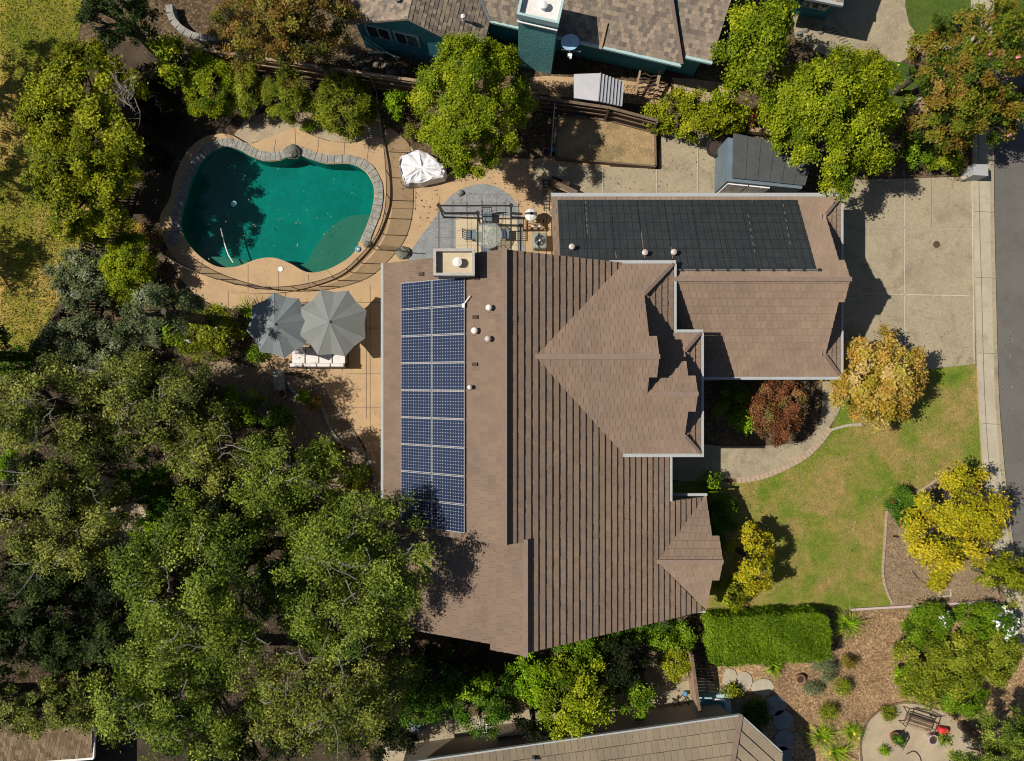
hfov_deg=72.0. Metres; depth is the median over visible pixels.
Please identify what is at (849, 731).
daylily
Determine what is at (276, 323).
patio umbrella
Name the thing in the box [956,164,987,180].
mailbox post
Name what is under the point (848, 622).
strap plant
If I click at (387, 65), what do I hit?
boulder
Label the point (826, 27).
boulder
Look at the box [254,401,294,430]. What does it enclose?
woodland shrub
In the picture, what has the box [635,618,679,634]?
understorey tree
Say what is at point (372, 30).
window
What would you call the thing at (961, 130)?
crape myrtle
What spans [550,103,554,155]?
dark fence post rail
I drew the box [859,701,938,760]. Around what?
circle edging
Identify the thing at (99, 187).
pine tree
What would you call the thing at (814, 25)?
boulder
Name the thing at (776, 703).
stepping stone
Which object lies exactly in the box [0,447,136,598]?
oak tree
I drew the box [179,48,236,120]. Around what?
round bush
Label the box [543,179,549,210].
timber rack
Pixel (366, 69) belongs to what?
boulder
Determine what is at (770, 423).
plum bush
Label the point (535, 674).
bright shrub
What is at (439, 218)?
paver joints
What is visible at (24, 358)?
shrub
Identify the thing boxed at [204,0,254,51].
shrub
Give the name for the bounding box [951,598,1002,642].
rose hedge
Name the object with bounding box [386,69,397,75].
boulder
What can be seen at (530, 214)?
kettle grill
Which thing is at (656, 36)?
blue house
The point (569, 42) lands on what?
satellite dish
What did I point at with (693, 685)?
side fence
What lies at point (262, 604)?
understorey tree
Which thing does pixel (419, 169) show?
covered furniture
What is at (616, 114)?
garden fence
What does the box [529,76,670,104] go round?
yard path
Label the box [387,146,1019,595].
fallen leaves
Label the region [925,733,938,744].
plant pot
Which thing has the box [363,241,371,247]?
boulder
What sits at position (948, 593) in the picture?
utility cover
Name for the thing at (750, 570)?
golden shrub
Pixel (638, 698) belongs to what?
shrub
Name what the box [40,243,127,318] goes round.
butterfly bush
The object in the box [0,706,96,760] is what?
cottage
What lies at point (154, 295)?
olive tree
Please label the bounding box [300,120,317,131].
shrub
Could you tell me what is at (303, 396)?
plant pot
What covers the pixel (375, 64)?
boulder
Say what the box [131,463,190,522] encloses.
understorey tree
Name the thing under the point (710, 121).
hedge shrub
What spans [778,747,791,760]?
stepping stone
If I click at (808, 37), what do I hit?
boulder
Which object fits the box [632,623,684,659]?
vine hedge
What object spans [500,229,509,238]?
patio chair
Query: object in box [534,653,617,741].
citrus tree
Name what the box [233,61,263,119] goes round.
round bush
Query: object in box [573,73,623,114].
resin shed
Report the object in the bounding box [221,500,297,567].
understorey tree
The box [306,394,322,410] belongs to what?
plant pot
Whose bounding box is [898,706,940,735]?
garden bench
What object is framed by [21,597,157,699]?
understorey tree
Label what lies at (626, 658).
understorey tree
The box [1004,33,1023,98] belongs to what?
tree
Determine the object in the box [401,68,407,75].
boulder
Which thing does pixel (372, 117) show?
shrub
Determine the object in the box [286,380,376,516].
patio edging
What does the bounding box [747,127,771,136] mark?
planter ledge
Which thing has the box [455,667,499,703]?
shrub
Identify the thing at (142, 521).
woodland shrub
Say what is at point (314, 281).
pool fence
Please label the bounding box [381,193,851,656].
house
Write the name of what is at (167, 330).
lime shrub
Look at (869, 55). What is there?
shrub
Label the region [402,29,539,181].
round tree
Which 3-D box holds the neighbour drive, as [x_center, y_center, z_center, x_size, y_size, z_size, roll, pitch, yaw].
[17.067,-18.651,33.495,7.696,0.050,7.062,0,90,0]
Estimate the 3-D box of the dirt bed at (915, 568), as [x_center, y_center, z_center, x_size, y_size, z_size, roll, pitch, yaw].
[20.567,7.709,33.505,5.947,0.030,6.499,0,90,0]
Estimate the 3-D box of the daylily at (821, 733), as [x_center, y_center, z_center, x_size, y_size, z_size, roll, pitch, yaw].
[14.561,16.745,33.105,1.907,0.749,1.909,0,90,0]
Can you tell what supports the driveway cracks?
on the driveway
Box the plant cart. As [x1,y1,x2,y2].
[523,219,544,230]
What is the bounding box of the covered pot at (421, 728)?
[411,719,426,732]
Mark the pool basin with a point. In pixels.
(282, 211)
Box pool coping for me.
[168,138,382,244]
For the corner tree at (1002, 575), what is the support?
on the dirt bed at (915, 568)
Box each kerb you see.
[831,423,861,430]
[881,475,948,603]
[909,96,921,109]
[990,0,1023,611]
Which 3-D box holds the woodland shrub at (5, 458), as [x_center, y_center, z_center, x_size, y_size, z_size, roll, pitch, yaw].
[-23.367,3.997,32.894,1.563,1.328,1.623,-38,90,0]
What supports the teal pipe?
attached to the blue house at (656, 36)
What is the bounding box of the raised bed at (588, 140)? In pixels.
[554,115,656,168]
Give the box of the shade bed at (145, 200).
[84,41,391,251]
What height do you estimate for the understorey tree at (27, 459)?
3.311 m
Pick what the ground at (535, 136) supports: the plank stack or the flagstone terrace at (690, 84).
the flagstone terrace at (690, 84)
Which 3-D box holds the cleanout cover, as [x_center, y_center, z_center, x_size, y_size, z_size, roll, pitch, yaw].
[20.160,-6.464,33.448,0.420,0.024,0.420,0,90,0]
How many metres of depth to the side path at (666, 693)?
33.47 m
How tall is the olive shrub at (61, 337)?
2.623 m
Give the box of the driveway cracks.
[657,139,972,351]
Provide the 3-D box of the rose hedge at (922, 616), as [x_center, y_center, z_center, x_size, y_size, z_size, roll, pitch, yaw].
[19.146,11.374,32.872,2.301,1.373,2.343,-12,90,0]
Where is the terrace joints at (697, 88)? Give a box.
[683,79,717,93]
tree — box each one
[0,320,19,372]
[0,349,123,461]
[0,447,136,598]
[0,483,25,562]
[0,524,84,611]
[0,559,103,666]
[0,622,21,694]
[0,663,126,743]
[2,451,65,495]
[9,33,152,208]
[18,128,144,249]
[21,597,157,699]
[57,414,139,472]
[65,536,163,616]
[71,347,243,457]
[72,0,163,60]
[73,343,187,411]
[82,628,280,760]
[99,478,312,676]
[115,280,218,351]
[115,454,173,504]
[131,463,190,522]
[143,31,201,88]
[158,408,257,500]
[165,705,312,760]
[197,493,251,547]
[207,0,365,90]
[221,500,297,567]
[223,427,369,553]
[237,629,431,760]
[245,570,296,623]
[248,536,322,604]
[264,487,444,642]
[275,573,414,682]
[337,709,423,760]
[372,644,465,727]
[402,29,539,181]
[407,636,491,680]
[510,706,563,743]
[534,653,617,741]
[596,635,653,697]
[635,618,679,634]
[708,0,800,123]
[752,41,905,202]
[820,323,931,434]
[828,57,918,121]
[897,460,1014,579]
[970,548,1023,610]
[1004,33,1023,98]
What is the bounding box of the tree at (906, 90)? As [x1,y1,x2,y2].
[828,57,918,121]
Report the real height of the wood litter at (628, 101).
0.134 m
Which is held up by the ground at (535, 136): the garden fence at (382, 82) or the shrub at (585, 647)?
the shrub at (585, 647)
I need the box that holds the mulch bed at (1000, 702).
[709,605,1023,760]
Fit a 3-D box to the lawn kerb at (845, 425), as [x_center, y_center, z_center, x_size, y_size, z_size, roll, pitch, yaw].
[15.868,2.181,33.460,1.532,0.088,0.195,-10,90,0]
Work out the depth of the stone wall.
33.05 m
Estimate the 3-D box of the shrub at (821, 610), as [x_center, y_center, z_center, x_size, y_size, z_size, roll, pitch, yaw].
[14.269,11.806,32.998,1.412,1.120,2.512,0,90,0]
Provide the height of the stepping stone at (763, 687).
0.060 m
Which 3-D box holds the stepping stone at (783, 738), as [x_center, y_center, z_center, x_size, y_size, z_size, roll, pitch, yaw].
[12.933,17.079,33.470,0.921,0.060,0.989,0,90,0]
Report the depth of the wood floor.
33.49 m
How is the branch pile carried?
on the side path at (666, 693)
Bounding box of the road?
[994,53,1023,577]
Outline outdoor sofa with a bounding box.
[289,347,348,367]
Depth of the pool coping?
33.29 m
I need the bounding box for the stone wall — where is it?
[165,4,218,44]
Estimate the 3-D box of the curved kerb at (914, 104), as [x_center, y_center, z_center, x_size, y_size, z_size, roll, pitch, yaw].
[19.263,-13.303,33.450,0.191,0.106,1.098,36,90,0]
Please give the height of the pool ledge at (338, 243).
0.570 m
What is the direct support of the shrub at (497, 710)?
on the wood floor
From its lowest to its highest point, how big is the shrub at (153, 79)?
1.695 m
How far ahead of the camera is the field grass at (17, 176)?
33.49 m
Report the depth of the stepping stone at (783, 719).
33.44 m
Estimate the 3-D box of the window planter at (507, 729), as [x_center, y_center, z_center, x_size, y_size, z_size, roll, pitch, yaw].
[-0.008,16.547,33.000,1.420,1.000,0.558,-5,90,0]
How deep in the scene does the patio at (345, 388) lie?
33.47 m
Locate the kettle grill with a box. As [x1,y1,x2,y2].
[525,209,536,223]
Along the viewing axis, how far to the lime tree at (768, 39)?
29.41 m
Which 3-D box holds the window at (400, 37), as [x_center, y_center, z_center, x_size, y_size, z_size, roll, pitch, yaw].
[-4.691,-15.248,31.450,1.150,1.000,0.100,13,90,0]
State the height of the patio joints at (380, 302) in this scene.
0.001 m
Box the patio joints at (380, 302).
[257,163,546,418]
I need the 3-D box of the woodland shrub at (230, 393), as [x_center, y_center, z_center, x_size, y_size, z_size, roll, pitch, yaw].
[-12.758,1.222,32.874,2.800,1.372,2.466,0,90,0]
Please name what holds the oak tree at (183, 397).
on the wood floor
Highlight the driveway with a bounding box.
[533,131,975,380]
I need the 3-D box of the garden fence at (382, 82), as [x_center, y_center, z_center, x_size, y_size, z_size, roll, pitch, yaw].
[-9.522,-14.267,32.626,10.555,1.748,0.174,8,90,0]
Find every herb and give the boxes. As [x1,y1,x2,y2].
[802,678,826,700]
[809,655,839,684]
[815,699,840,723]
[829,672,853,696]
[840,654,858,673]
[876,744,890,758]
[878,703,899,723]
[892,640,908,650]
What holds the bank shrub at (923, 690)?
on the mulch bed at (1000, 702)
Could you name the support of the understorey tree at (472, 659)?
on the ground at (535, 136)
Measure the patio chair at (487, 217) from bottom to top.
0.921 m
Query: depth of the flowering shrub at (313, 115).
32.63 m
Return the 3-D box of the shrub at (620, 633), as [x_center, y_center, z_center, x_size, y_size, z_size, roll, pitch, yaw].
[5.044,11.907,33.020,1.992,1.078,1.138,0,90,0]
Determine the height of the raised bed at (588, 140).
0.420 m
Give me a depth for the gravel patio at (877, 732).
33.48 m
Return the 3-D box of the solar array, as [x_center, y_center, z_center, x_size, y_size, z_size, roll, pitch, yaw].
[-3.089,0.931,27.232,2.670,1.694,9.722,0,90,0]
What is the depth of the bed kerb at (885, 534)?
33.42 m
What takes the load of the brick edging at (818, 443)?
on the ground at (535, 136)
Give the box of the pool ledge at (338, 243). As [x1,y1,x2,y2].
[205,215,369,271]
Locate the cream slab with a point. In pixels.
(470, 223)
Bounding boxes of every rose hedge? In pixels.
[897,597,949,651]
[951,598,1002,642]
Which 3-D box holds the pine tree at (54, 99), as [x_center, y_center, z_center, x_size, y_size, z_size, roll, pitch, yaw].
[-18.627,-11.449,31.378,6.501,4.361,6.290,44,90,0]
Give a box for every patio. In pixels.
[165,127,609,494]
[407,184,525,260]
[859,704,978,760]
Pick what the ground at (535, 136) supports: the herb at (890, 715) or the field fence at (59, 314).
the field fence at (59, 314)
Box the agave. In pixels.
[233,295,258,320]
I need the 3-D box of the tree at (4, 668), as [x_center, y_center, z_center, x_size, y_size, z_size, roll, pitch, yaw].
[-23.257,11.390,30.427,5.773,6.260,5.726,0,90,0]
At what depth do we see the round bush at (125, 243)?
31.59 m
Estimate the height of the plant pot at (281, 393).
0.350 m
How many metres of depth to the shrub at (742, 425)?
31.87 m
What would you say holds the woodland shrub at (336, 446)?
on the shade terrace at (314, 419)
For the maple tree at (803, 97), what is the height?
5.941 m
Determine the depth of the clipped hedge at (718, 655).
32.12 m
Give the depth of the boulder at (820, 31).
33.38 m
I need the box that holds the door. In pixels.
[718,183,769,192]
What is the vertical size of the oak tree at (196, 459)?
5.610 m
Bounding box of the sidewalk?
[971,0,1023,660]
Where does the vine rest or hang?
on the ground at (535, 136)
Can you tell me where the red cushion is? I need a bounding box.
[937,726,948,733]
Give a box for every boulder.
[283,144,301,158]
[349,54,358,62]
[358,61,364,67]
[361,67,370,71]
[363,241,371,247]
[372,61,378,67]
[375,54,385,61]
[383,62,392,69]
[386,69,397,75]
[395,246,410,259]
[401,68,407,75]
[457,190,463,195]
[796,31,802,36]
[802,27,808,32]
[805,35,811,40]
[811,23,817,28]
[817,29,823,34]
[823,25,829,30]
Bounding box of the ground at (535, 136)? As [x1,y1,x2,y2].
[37,0,1005,760]
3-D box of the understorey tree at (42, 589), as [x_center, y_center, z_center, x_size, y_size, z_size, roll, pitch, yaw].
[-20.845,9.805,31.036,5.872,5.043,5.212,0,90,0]
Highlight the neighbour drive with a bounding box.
[793,0,951,62]
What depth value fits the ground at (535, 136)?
33.50 m
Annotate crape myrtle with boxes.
[889,49,953,95]
[897,68,1005,158]
[906,0,1023,121]
[949,75,1023,148]
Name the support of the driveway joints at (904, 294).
on the driveway
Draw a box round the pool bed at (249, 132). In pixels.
[234,112,381,142]
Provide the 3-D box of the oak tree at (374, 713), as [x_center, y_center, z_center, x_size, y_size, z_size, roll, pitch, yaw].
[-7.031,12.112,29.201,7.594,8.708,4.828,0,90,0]
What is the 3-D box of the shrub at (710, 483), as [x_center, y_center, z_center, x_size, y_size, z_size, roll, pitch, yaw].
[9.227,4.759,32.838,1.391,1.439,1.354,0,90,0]
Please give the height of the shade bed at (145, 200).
0.026 m
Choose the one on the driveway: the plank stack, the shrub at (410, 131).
the plank stack
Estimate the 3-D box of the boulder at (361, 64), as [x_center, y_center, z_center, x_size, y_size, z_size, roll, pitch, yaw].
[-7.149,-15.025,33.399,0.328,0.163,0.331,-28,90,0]
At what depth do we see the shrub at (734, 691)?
33.06 m
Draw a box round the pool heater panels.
[558,200,820,270]
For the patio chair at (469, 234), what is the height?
0.921 m
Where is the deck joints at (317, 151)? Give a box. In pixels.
[198,136,374,291]
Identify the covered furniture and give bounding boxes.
[399,150,447,188]
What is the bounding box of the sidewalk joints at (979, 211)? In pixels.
[974,0,1022,640]
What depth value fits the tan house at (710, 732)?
30.70 m
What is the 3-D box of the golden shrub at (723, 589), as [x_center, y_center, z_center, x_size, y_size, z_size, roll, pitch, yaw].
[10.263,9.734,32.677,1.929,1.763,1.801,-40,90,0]
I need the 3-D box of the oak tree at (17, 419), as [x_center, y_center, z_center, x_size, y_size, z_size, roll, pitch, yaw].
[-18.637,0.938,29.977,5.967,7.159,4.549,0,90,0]
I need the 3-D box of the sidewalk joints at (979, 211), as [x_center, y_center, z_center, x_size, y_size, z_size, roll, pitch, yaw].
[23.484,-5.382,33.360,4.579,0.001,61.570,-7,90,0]
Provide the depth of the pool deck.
33.34 m
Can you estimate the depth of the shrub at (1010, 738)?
30.43 m
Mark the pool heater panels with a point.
(680, 220)
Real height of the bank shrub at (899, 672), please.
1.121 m
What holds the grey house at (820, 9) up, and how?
on the ground at (535, 136)
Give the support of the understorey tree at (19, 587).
on the wood floor
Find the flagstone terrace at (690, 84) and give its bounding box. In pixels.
[672,77,736,103]
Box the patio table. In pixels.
[474,221,501,248]
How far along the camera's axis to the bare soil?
33.49 m
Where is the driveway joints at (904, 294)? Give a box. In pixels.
[602,138,974,362]
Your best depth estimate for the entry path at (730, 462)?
33.45 m
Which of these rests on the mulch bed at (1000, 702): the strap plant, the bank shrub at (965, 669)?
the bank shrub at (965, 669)
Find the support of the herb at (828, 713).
on the mulch bed at (1000, 702)
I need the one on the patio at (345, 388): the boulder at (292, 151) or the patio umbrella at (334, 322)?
the patio umbrella at (334, 322)
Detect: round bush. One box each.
[92,229,160,306]
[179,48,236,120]
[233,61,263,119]
[257,67,312,128]
[310,67,373,141]
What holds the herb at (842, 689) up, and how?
on the mulch bed at (1000, 702)
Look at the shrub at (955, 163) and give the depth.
32.61 m
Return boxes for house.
[347,0,730,75]
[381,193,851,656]
[403,703,782,760]
[774,0,843,19]
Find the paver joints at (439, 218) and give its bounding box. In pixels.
[433,196,501,249]
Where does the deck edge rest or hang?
on the ground at (535, 136)
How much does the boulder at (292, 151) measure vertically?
0.365 m
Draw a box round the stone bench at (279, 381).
[272,370,286,390]
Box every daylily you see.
[764,664,784,680]
[801,718,840,757]
[817,738,853,760]
[838,720,865,749]
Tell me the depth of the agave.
33.10 m
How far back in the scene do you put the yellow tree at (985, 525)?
30.51 m
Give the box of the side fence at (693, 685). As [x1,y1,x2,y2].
[684,646,701,711]
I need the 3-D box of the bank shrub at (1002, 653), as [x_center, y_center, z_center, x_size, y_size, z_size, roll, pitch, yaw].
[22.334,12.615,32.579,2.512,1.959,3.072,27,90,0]
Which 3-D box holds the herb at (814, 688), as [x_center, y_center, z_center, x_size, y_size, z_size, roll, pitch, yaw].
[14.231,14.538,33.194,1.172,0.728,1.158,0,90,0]
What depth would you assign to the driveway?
33.46 m
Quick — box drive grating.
[829,27,853,50]
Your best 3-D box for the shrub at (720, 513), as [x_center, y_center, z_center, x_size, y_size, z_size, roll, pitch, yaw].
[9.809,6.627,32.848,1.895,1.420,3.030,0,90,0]
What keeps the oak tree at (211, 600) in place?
on the wood floor
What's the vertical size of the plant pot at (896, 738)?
0.745 m
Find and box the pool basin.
[181,147,373,267]
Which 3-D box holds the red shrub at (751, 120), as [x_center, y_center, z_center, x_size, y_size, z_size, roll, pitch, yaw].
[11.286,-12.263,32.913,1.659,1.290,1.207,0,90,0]
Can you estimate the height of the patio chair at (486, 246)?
0.921 m
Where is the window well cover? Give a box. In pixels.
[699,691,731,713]
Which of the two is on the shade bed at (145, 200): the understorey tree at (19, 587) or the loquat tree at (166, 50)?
the loquat tree at (166, 50)
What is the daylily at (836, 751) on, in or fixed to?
on the mulch bed at (1000, 702)
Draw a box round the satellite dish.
[561,34,580,58]
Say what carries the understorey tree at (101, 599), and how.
on the wood floor
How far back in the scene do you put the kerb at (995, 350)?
33.36 m
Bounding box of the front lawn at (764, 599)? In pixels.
[672,364,982,611]
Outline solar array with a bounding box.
[401,277,464,533]
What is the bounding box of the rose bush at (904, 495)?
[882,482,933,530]
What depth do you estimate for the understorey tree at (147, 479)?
30.75 m
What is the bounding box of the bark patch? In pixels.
[906,90,941,119]
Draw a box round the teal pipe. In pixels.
[368,51,399,58]
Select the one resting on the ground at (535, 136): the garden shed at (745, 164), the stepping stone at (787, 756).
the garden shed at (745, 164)
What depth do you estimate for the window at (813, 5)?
32.22 m
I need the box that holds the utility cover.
[938,588,951,596]
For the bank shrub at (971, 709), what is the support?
on the mulch bed at (1000, 702)
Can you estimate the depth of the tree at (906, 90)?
33.49 m
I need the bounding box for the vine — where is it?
[676,617,700,651]
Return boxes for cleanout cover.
[932,240,940,248]
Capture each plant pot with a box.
[277,389,286,397]
[295,389,309,404]
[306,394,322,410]
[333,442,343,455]
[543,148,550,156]
[706,138,722,156]
[795,674,804,683]
[889,731,906,748]
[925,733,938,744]
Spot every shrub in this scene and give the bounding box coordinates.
[0,341,35,378]
[0,447,28,483]
[17,126,45,176]
[26,308,156,381]
[124,218,164,249]
[125,512,184,564]
[129,59,183,114]
[159,321,193,346]
[160,301,250,366]
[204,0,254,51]
[209,380,267,429]
[243,341,270,364]
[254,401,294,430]
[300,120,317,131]
[306,93,319,125]
[306,440,343,471]
[336,462,374,493]
[353,82,381,126]
[402,121,419,142]
[436,671,524,742]
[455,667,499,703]
[504,651,567,707]
[547,636,614,677]
[599,628,636,645]
[615,674,658,723]
[640,85,750,144]
[653,644,697,686]
[694,468,724,497]
[707,490,740,552]
[711,570,757,612]
[712,380,752,428]
[715,681,744,701]
[722,517,776,596]
[735,406,753,435]
[738,696,775,730]
[745,104,769,128]
[803,606,826,645]
[845,47,889,68]
[889,634,951,712]
[890,662,921,695]
[896,128,935,171]
[924,146,966,178]
[924,630,994,703]
[925,566,954,594]
[936,682,992,720]
[936,704,1023,760]
[973,626,1023,690]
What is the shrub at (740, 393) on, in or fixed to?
on the ground at (535, 136)
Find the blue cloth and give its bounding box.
[666,132,687,141]
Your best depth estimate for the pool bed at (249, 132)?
33.49 m
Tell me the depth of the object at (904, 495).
32.66 m
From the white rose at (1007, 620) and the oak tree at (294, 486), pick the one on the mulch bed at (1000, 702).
the white rose at (1007, 620)
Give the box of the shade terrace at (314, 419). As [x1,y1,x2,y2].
[189,360,376,532]
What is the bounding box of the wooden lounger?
[635,69,661,96]
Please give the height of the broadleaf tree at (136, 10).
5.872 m
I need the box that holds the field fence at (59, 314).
[27,192,113,354]
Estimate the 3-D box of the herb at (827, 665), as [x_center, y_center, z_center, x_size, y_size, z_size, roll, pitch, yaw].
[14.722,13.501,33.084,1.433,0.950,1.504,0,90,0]
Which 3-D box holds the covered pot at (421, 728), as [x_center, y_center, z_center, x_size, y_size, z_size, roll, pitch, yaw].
[-4.397,16.331,33.220,0.720,0.560,0.473,0,90,0]
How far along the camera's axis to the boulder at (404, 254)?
33.26 m
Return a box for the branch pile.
[671,695,688,707]
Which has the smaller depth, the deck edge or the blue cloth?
the blue cloth
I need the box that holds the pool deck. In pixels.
[160,128,389,292]
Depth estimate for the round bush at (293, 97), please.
31.92 m
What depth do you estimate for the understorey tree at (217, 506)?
29.58 m
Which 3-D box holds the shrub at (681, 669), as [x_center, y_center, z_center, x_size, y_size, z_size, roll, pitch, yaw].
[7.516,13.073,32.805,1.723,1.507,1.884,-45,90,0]
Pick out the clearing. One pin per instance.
(123, 530)
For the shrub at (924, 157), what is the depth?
32.47 m
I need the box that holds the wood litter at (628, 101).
[0,39,665,733]
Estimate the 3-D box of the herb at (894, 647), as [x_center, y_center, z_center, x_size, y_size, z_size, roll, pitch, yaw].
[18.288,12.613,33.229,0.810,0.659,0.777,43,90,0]
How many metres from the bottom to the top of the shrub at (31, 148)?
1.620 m
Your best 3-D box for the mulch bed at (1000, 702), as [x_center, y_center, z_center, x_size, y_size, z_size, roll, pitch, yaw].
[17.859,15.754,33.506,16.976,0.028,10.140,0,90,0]
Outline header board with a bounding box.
[850,600,993,610]
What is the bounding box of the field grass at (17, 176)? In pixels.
[0,0,90,374]
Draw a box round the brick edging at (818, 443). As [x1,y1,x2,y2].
[736,427,832,482]
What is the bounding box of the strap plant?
[831,605,868,642]
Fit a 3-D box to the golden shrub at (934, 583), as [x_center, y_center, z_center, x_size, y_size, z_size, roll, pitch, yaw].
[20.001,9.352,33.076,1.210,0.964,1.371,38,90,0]
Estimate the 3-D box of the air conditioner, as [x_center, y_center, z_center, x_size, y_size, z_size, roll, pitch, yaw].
[1.304,-6.518,33.065,0.660,0.850,0.740,0,90,0]
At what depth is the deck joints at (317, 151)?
33.34 m
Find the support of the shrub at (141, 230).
on the ground at (535, 136)
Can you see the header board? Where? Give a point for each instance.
(902, 606)
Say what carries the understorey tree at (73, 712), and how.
on the wood floor
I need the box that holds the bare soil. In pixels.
[643,651,687,687]
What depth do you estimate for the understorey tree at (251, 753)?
30.66 m
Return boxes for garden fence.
[186,46,415,94]
[415,79,657,133]
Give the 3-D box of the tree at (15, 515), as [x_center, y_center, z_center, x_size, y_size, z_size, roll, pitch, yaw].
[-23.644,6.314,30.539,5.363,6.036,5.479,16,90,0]
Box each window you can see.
[364,24,392,40]
[392,30,420,47]
[800,0,830,10]
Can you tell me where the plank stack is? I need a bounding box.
[548,176,576,192]
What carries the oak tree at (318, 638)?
on the wood floor
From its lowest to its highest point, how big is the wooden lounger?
0.928 m
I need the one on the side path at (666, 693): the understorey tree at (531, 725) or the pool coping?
the understorey tree at (531, 725)
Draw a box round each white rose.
[927,602,954,634]
[980,603,1022,642]
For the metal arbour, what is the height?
2.343 m
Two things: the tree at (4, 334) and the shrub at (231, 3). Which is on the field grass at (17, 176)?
the tree at (4, 334)
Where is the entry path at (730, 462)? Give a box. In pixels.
[672,380,843,480]
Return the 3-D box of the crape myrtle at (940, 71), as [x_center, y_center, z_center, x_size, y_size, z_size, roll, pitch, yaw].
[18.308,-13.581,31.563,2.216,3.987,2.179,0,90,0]
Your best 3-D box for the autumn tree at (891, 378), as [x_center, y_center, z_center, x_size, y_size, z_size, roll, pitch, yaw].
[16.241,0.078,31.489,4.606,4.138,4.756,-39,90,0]
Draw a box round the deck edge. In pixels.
[242,140,390,293]
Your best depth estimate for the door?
32.17 m
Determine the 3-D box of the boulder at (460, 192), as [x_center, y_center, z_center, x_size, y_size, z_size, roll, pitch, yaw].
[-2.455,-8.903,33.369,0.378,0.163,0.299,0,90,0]
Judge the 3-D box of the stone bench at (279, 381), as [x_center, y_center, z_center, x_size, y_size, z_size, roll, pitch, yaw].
[-11.025,0.000,33.380,0.500,0.240,0.900,-9,90,0]
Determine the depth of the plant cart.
33.23 m
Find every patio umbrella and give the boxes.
[246,292,306,357]
[300,290,365,356]
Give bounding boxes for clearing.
[73,475,146,550]
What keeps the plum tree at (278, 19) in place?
on the shade bed at (145, 200)
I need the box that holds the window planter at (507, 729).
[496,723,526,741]
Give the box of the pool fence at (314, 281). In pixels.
[146,87,390,290]
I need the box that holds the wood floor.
[0,318,522,760]
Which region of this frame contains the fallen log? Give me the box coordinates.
[38,357,96,371]
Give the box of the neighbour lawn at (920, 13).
[906,0,1023,52]
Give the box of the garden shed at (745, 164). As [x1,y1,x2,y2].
[714,133,811,192]
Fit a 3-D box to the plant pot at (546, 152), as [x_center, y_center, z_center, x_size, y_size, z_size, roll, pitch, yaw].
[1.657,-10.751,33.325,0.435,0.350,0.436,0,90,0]
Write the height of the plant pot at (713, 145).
0.500 m
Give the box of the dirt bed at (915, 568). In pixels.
[882,476,1005,610]
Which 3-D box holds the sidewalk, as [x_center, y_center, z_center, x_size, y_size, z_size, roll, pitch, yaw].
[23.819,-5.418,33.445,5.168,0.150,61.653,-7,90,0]
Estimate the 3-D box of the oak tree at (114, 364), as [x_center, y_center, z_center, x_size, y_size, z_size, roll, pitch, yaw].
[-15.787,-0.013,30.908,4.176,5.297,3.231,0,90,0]
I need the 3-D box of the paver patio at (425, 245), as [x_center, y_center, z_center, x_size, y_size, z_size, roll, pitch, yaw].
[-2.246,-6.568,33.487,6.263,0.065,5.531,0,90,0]
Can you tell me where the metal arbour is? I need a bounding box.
[437,201,522,251]
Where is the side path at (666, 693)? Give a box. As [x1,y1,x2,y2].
[381,678,751,760]
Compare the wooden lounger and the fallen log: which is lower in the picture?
the fallen log
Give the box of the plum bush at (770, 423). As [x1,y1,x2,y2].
[745,380,809,447]
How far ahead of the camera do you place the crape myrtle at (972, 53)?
28.80 m
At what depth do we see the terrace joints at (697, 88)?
33.44 m
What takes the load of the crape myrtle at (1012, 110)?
on the ground at (535, 136)
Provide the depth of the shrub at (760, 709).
32.85 m
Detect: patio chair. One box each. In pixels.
[462,228,474,239]
[481,244,490,251]
[483,207,491,221]
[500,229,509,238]
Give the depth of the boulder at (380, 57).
33.32 m
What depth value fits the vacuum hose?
33.42 m
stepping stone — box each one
[722,668,736,686]
[736,671,751,689]
[751,678,773,695]
[764,695,786,714]
[773,710,792,729]
[774,729,793,750]
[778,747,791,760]
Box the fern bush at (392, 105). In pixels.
[380,87,409,122]
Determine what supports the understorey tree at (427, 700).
on the wood floor
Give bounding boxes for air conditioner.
[533,233,546,250]
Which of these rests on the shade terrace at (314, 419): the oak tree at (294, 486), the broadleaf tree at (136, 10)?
the oak tree at (294, 486)
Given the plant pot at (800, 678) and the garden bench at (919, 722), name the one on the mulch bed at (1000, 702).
the plant pot at (800, 678)
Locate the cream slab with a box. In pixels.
[456,217,517,252]
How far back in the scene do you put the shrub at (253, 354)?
33.07 m
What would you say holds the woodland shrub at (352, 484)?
on the shade terrace at (314, 419)
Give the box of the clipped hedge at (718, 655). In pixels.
[700,603,833,667]
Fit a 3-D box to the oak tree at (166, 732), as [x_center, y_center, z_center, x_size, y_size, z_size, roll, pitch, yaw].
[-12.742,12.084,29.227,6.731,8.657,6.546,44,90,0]
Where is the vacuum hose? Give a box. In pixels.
[220,228,233,262]

